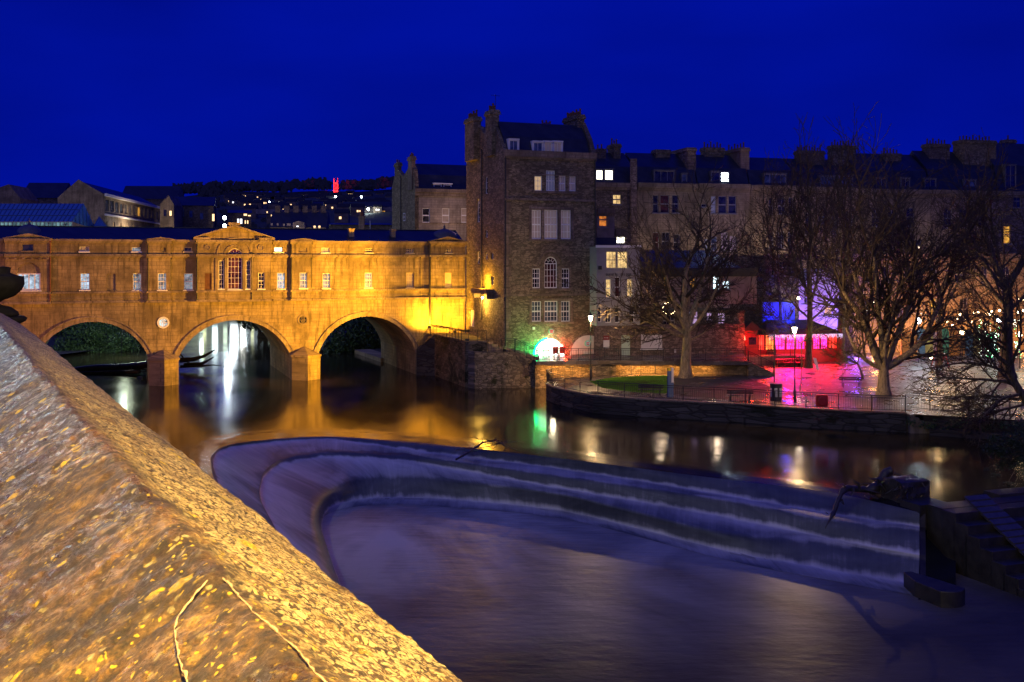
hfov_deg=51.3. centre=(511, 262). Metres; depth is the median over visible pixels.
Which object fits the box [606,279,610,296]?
window
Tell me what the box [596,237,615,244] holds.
roof screen
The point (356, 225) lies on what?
stone building
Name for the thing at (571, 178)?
window
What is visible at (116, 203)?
window
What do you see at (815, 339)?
window
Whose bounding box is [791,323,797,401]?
street lamp
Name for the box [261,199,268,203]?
hillside house
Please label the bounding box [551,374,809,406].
riverside path
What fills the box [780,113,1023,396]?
bare tree
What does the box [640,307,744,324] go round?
shop house
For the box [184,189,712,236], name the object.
hillside
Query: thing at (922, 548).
weir end wall
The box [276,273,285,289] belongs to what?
window
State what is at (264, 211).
stone building
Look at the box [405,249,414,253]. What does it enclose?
window
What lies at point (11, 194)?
stone building
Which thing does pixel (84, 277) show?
window
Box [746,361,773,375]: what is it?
steps
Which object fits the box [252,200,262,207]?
hillside house
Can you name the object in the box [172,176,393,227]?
woodland
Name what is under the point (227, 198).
hillside house
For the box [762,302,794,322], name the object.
blue lit wall
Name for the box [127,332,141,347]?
bush
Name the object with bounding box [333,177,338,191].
church tower
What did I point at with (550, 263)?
window
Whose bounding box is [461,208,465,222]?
window
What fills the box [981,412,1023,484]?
bush
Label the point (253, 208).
hillside house
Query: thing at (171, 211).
stone building
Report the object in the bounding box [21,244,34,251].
window
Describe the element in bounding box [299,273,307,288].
window
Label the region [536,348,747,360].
railing
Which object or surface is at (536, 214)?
window
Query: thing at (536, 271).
window
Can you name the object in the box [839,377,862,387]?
park bench
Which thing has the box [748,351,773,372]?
railing
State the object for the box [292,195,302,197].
hillside house
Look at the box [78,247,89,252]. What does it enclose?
window
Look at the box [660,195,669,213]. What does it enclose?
window
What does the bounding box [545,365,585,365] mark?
strip light
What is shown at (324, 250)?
window
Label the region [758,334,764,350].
window
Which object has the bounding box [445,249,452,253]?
window
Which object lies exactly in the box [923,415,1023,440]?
river bank wall
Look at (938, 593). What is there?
stone pier head
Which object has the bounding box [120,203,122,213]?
window
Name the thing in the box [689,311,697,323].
window
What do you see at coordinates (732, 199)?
window
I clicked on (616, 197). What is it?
window
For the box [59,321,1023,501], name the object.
river
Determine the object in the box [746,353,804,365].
restaurant terrace
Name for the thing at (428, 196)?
bridge street house
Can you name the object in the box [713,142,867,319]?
bare tree
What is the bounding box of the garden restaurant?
[758,319,842,361]
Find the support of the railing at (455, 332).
on the quay wall at (472, 362)
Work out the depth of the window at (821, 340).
119.13 m
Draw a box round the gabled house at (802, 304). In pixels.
[799,285,838,328]
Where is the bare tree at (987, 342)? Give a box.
[886,233,1023,448]
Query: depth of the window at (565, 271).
111.67 m
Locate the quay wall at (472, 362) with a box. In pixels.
[417,332,538,387]
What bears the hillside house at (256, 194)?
on the hillside
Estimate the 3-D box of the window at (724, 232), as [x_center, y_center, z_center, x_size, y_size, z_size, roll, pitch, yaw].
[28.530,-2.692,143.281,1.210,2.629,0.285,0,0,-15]
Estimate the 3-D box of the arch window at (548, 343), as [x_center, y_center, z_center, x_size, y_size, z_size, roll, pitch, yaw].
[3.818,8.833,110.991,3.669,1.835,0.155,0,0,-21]
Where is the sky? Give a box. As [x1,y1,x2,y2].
[0,0,1023,195]
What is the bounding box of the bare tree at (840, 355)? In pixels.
[800,329,867,380]
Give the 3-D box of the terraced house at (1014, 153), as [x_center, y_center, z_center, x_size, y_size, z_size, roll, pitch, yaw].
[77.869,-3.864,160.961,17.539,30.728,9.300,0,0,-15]
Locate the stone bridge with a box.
[0,218,466,385]
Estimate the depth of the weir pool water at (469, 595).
46.23 m
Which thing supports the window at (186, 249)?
in the stone bridge
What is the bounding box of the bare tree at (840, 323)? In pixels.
[775,100,905,361]
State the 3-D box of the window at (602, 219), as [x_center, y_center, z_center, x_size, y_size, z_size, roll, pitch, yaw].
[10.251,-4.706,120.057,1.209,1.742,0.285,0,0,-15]
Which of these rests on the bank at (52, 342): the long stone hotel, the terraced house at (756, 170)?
the long stone hotel
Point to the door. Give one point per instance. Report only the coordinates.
(624, 345)
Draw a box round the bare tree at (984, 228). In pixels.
[912,127,1023,377]
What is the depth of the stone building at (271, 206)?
640.00 m
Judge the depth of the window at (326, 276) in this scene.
115.49 m
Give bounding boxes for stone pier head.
[904,571,964,607]
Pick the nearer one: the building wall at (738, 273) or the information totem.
the information totem
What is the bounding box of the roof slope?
[640,250,740,267]
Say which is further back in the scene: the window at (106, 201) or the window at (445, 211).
the window at (106, 201)
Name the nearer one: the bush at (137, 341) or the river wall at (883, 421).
the river wall at (883, 421)
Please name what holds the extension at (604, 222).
on the white house at (605, 262)
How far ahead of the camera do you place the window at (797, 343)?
118.44 m
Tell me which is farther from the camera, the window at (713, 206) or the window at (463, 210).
the window at (713, 206)
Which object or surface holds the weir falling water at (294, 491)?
on the weir pool water at (469, 595)
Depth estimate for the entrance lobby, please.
115.72 m
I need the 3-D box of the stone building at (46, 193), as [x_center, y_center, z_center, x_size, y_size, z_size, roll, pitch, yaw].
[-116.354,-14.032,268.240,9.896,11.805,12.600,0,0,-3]
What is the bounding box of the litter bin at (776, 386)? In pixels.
[770,383,781,400]
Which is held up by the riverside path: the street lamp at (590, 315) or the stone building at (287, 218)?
the street lamp at (590, 315)
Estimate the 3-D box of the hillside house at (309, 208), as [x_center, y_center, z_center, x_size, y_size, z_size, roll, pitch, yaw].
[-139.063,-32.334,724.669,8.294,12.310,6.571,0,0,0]
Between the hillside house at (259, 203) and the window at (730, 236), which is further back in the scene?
the hillside house at (259, 203)
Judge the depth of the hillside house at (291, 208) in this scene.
719.88 m
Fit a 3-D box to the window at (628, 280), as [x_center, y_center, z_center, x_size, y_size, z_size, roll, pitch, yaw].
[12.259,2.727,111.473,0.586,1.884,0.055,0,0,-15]
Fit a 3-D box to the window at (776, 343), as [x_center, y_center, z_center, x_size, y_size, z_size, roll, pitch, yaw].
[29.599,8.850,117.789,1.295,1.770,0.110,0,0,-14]
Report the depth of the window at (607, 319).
110.88 m
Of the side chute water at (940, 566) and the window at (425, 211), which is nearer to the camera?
the side chute water at (940, 566)
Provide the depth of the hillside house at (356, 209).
759.81 m
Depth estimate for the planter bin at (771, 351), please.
116.44 m
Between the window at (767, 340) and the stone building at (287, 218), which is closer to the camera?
the window at (767, 340)
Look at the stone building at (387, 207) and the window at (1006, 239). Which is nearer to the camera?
the window at (1006, 239)
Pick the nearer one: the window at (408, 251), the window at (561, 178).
the window at (561, 178)
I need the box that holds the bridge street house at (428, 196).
[392,152,465,319]
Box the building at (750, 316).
[730,254,798,325]
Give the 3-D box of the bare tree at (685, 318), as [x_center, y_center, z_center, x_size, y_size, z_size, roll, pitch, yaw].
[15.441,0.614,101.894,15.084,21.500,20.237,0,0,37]
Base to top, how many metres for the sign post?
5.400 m
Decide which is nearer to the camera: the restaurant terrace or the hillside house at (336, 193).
the restaurant terrace
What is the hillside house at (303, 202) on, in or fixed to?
on the hillside
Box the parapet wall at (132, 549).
[0,313,461,681]
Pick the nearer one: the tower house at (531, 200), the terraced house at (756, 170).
the tower house at (531, 200)
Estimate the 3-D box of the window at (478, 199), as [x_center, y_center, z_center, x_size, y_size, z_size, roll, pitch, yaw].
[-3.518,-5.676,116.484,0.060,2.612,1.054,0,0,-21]
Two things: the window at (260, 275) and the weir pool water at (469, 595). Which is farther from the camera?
the window at (260, 275)
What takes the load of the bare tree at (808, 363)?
on the park paving
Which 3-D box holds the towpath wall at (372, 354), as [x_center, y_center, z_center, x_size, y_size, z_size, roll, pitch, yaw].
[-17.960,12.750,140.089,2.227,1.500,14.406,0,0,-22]
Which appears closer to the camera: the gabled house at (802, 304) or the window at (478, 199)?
the window at (478, 199)
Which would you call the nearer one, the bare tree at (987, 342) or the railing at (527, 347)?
the bare tree at (987, 342)
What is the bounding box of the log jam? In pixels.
[74,349,231,374]
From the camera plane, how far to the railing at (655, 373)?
103.05 m
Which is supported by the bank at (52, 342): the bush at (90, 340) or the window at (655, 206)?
the bush at (90, 340)
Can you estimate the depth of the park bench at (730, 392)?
85.39 m
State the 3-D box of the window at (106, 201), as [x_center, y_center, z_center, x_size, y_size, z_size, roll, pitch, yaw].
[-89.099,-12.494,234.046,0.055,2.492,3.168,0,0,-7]
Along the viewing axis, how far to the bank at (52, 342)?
159.81 m
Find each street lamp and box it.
[588,312,592,379]
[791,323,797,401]
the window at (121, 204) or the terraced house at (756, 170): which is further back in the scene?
the window at (121, 204)
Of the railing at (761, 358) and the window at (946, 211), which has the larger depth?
the window at (946, 211)
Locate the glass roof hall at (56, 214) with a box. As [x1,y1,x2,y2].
[0,203,93,225]
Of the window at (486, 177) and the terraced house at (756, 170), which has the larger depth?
the terraced house at (756, 170)
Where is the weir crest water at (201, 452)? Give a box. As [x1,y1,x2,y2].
[189,428,916,511]
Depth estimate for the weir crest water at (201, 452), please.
70.11 m
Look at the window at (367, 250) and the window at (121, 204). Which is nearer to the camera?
the window at (367, 250)
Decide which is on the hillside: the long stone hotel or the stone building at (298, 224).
the stone building at (298, 224)
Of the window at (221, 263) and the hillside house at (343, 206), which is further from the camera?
the hillside house at (343, 206)
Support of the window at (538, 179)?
in the tower house at (531, 200)
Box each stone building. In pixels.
[0,184,38,203]
[26,183,70,203]
[123,186,183,205]
[160,195,182,226]
[175,197,216,226]
[228,210,251,227]
[256,209,283,214]
[268,204,281,208]
[269,206,329,228]
[293,221,305,227]
[329,223,391,228]
[343,202,391,212]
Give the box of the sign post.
[774,332,774,382]
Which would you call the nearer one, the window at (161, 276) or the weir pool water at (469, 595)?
the weir pool water at (469, 595)
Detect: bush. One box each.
[51,322,139,353]
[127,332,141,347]
[322,317,380,353]
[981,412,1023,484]
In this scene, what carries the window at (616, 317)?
in the white house at (605, 262)
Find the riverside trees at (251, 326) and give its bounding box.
[235,320,372,336]
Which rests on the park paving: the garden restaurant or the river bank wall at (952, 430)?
the garden restaurant
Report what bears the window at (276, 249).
in the stone bridge
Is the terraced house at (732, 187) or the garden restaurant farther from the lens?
the terraced house at (732, 187)
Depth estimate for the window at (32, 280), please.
104.95 m
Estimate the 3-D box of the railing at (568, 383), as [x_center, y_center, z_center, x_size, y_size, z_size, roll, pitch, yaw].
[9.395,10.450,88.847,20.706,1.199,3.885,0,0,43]
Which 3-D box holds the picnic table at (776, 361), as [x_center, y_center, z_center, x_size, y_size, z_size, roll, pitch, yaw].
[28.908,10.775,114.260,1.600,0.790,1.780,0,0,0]
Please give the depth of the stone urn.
12.51 m
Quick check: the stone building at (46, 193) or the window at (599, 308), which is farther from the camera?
the stone building at (46, 193)
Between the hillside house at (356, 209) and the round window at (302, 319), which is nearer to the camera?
the round window at (302, 319)
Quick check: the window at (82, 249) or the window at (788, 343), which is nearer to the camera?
the window at (82, 249)
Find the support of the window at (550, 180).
in the tower house at (531, 200)
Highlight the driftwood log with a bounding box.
[825,466,917,528]
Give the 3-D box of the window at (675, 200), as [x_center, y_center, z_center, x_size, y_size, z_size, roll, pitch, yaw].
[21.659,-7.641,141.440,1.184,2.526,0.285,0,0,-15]
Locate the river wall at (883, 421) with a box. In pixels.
[545,383,906,431]
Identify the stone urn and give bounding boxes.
[0,266,26,323]
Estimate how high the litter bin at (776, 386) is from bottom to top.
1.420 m
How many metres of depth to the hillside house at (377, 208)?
793.55 m
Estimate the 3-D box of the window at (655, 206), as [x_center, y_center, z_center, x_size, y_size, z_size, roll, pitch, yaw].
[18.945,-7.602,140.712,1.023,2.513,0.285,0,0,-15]
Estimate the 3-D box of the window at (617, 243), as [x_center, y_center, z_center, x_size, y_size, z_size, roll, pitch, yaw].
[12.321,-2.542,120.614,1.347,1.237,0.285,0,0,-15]
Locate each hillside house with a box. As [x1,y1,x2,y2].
[225,195,235,203]
[228,198,236,205]
[240,200,248,207]
[244,205,258,218]
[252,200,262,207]
[253,192,263,196]
[261,195,270,199]
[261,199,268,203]
[267,208,271,223]
[275,197,284,201]
[276,203,288,208]
[285,198,297,204]
[289,205,301,211]
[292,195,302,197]
[298,201,310,204]
[301,205,311,211]
[311,205,323,211]
[326,201,338,209]
[332,192,341,195]
[334,209,349,222]
[337,204,350,214]
[351,204,364,215]
[373,205,382,212]
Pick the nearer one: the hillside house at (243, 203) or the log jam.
the log jam
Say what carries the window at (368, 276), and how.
in the stone bridge
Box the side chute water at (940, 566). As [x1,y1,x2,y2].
[918,530,955,599]
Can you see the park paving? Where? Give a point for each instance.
(817, 382)
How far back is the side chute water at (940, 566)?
51.63 m
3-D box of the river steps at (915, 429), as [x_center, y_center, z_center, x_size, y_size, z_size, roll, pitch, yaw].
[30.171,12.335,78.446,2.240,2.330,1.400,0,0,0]
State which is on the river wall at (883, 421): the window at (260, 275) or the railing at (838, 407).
the railing at (838, 407)
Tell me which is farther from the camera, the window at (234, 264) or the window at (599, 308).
the window at (234, 264)
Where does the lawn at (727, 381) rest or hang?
on the riverside path
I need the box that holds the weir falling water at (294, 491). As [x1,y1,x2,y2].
[210,436,918,594]
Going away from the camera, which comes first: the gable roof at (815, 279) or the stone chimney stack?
the gable roof at (815, 279)
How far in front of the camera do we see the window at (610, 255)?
110.96 m
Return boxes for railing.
[417,326,430,350]
[432,324,486,341]
[488,338,514,351]
[515,339,537,360]
[521,340,534,355]
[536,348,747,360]
[546,363,657,382]
[547,370,745,401]
[554,346,618,357]
[745,345,802,355]
[745,388,905,411]
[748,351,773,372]
[905,393,1021,416]
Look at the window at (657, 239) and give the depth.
140.89 m
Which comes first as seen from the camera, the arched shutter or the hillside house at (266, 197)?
the arched shutter
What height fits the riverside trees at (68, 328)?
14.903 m
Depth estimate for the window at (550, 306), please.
111.03 m
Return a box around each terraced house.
[595,138,630,229]
[625,147,697,308]
[695,142,750,307]
[747,145,825,254]
[783,140,859,268]
[848,138,950,253]
[909,135,999,253]
[990,135,1023,253]
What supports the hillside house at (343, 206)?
on the hillside
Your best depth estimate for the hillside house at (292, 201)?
919.68 m
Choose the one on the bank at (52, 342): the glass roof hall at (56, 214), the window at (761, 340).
the glass roof hall at (56, 214)
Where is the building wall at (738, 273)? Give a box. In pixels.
[640,268,757,304]
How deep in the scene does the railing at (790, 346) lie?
115.09 m
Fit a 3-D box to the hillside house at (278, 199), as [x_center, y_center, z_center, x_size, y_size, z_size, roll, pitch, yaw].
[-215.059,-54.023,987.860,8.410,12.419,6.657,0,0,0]
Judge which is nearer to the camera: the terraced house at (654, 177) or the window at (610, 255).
the window at (610, 255)
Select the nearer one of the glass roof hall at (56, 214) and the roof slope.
the roof slope
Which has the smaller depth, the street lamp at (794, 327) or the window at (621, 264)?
the street lamp at (794, 327)
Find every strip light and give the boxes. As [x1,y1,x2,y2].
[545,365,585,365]
[622,365,662,365]
[670,365,710,365]
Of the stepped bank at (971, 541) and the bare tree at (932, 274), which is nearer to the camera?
the stepped bank at (971, 541)
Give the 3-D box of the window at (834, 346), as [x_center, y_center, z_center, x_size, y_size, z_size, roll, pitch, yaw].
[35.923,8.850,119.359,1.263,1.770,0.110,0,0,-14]
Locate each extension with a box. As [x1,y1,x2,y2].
[596,208,614,237]
[614,229,630,244]
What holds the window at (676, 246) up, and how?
in the terraced house at (654, 177)
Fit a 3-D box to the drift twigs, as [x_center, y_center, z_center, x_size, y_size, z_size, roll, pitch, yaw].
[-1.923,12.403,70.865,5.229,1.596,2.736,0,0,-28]
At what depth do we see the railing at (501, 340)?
105.61 m
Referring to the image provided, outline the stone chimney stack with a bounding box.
[358,209,364,228]
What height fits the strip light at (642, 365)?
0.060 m
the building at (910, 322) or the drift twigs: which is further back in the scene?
the building at (910, 322)
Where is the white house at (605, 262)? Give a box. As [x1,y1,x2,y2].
[590,245,641,325]
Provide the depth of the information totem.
87.97 m
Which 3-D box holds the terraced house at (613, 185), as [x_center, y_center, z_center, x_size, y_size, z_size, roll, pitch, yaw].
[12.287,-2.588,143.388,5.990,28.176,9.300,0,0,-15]
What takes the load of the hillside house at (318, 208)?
on the hillside
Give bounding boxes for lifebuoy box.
[815,395,827,406]
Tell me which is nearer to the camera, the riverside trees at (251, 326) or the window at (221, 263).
the window at (221, 263)
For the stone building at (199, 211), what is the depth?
276.63 m
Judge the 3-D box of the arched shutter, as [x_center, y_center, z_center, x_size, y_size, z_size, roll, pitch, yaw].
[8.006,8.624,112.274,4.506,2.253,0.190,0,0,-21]
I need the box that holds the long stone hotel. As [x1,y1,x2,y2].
[58,179,159,226]
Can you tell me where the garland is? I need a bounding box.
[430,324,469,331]
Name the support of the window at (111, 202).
in the long stone hotel
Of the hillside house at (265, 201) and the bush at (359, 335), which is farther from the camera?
the hillside house at (265, 201)
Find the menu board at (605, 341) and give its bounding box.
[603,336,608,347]
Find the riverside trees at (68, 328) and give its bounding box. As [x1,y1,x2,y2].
[55,322,122,335]
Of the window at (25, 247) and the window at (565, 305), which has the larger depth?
the window at (565, 305)
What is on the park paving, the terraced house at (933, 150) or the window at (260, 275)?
the terraced house at (933, 150)
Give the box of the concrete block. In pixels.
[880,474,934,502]
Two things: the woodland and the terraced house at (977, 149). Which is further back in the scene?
the woodland
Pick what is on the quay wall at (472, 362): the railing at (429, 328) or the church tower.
the railing at (429, 328)
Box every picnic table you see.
[773,359,791,366]
[782,358,799,366]
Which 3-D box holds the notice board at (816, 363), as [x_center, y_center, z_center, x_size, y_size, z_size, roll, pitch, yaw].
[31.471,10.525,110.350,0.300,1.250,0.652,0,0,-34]
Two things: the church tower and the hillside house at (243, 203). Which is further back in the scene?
the church tower
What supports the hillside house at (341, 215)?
on the hillside
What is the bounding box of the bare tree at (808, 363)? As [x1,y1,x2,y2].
[735,112,882,367]
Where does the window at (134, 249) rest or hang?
in the stone bridge
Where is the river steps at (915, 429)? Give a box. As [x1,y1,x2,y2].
[907,414,930,433]
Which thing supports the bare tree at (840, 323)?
on the park paving
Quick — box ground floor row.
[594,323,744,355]
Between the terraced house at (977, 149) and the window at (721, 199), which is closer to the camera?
the window at (721, 199)
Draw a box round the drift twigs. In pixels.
[455,437,523,459]
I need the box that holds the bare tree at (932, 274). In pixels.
[848,149,1023,367]
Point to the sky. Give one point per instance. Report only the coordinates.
(115, 95)
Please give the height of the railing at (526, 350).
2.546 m
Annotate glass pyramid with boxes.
[94,217,106,225]
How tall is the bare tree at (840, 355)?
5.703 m
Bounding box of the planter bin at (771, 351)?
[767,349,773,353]
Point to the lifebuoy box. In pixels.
(821, 400)
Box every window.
[0,222,72,225]
[17,273,41,291]
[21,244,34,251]
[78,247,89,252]
[79,273,90,290]
[105,199,107,210]
[110,200,112,211]
[115,202,117,212]
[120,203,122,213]
[131,247,141,252]
[132,273,141,290]
[157,273,166,290]
[157,317,168,327]
[183,247,192,252]
[183,273,193,290]
[218,261,224,289]
[228,249,242,289]
[245,261,250,289]
[257,273,265,289]
[273,247,283,252]
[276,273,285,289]
[298,315,307,324]
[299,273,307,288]
[321,248,330,253]
[322,273,330,288]
[364,248,373,253]
[364,273,372,288]
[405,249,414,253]
[406,273,414,288]
[422,208,429,222]
[442,208,448,222]
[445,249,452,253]
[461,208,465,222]
[471,310,473,326]
[478,199,479,221]
[486,177,487,193]
[532,210,540,238]
[532,268,539,287]
[532,301,540,321]
[535,176,541,190]
[535,338,563,355]
[545,210,556,238]
[545,257,556,287]
[545,301,556,321]
[546,170,554,190]
[559,176,564,190]
[561,210,570,238]
[561,301,569,321]
[562,268,568,287]
[569,176,574,190]
[598,216,608,227]
[598,307,600,321]
[605,307,610,322]
[606,251,615,267]
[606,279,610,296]
[612,194,620,204]
[615,277,619,296]
[615,307,618,322]
[616,237,626,244]
[618,251,626,267]
[627,279,631,296]
[652,195,659,213]
[653,232,658,248]
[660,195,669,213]
[662,232,668,249]
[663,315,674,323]
[671,195,679,213]
[674,234,679,249]
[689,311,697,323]
[710,196,716,214]
[711,237,717,251]
[718,196,727,214]
[721,232,727,250]
[728,196,736,214]
[730,236,735,251]
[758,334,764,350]
[765,335,773,350]
[775,334,785,349]
[777,198,784,214]
[777,231,785,248]
[786,334,793,349]
[795,336,804,349]
[812,334,819,349]
[820,336,827,348]
[828,334,836,348]
[907,208,915,226]
[944,209,951,228]
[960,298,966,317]
[1004,226,1011,244]
[1013,198,1021,208]
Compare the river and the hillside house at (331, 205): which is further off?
the hillside house at (331, 205)
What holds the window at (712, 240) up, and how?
in the terraced house at (732, 187)
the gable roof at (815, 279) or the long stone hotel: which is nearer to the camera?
the gable roof at (815, 279)
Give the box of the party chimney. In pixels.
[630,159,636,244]
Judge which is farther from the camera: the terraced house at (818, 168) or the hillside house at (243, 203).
the hillside house at (243, 203)
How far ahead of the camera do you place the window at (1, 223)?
190.19 m
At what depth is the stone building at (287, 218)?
334.02 m
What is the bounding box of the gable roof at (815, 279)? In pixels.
[799,268,834,284]
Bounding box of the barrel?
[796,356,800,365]
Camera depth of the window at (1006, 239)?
155.04 m
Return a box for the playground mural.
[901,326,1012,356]
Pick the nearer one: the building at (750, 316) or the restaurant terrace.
the restaurant terrace
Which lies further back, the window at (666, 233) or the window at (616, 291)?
the window at (666, 233)
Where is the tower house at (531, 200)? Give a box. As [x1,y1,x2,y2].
[463,94,596,355]
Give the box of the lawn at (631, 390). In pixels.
[593,375,665,393]
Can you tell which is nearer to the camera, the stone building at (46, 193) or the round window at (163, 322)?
the round window at (163, 322)
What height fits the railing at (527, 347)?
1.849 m
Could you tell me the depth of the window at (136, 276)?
108.84 m
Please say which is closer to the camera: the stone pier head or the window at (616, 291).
the stone pier head
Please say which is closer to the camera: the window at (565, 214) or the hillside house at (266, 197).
the window at (565, 214)
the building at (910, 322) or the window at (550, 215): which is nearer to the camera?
the window at (550, 215)
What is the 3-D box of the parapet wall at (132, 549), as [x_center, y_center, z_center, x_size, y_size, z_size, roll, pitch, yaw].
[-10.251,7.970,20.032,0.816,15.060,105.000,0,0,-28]
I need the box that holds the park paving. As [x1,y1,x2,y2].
[547,350,1023,419]
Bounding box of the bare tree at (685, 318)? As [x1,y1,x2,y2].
[552,159,762,378]
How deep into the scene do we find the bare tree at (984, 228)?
103.20 m
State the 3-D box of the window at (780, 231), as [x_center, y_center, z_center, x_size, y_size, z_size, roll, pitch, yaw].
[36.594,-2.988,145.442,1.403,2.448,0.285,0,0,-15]
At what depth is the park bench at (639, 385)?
89.20 m
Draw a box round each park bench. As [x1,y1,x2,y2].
[638,384,663,394]
[727,390,753,400]
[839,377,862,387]
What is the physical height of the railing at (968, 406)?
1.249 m
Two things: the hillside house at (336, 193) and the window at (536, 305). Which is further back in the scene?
the hillside house at (336, 193)
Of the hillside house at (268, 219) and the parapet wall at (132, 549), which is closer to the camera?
the parapet wall at (132, 549)
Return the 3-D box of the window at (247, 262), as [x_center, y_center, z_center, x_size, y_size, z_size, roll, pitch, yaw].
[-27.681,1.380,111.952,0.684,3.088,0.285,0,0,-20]
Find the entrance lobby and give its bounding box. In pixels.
[745,321,760,354]
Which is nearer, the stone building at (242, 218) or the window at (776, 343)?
the window at (776, 343)
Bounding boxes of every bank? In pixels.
[47,329,129,353]
[900,487,1023,597]
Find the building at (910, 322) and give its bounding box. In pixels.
[817,253,1023,352]
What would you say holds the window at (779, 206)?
in the terraced house at (756, 170)
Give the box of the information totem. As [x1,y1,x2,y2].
[667,368,673,396]
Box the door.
[621,335,629,354]
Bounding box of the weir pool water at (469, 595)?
[322,498,1023,681]
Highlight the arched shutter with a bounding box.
[568,333,593,354]
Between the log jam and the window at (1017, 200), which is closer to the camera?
the log jam
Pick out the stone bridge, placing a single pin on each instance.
(163, 296)
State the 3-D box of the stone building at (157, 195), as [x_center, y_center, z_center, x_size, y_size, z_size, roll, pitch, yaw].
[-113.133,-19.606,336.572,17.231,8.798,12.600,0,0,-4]
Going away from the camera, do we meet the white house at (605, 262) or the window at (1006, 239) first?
the white house at (605, 262)
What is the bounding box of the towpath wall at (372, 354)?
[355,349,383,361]
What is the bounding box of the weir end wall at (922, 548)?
[920,514,925,575]
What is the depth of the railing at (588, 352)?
108.40 m
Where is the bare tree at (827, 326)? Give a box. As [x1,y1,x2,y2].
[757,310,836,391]
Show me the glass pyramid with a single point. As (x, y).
(99, 222)
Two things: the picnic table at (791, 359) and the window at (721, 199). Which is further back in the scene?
the window at (721, 199)
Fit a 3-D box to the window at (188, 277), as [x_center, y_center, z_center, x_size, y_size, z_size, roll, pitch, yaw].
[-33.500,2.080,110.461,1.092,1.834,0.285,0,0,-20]
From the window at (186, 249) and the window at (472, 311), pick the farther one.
the window at (472, 311)
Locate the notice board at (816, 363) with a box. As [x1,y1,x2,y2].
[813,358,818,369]
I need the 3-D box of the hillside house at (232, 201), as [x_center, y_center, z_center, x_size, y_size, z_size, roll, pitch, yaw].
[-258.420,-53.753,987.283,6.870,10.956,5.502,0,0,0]
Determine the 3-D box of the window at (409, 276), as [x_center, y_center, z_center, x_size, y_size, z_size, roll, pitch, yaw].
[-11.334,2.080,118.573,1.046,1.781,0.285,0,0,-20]
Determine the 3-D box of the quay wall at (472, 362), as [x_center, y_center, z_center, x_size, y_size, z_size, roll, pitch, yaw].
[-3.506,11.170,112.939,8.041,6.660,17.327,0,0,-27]

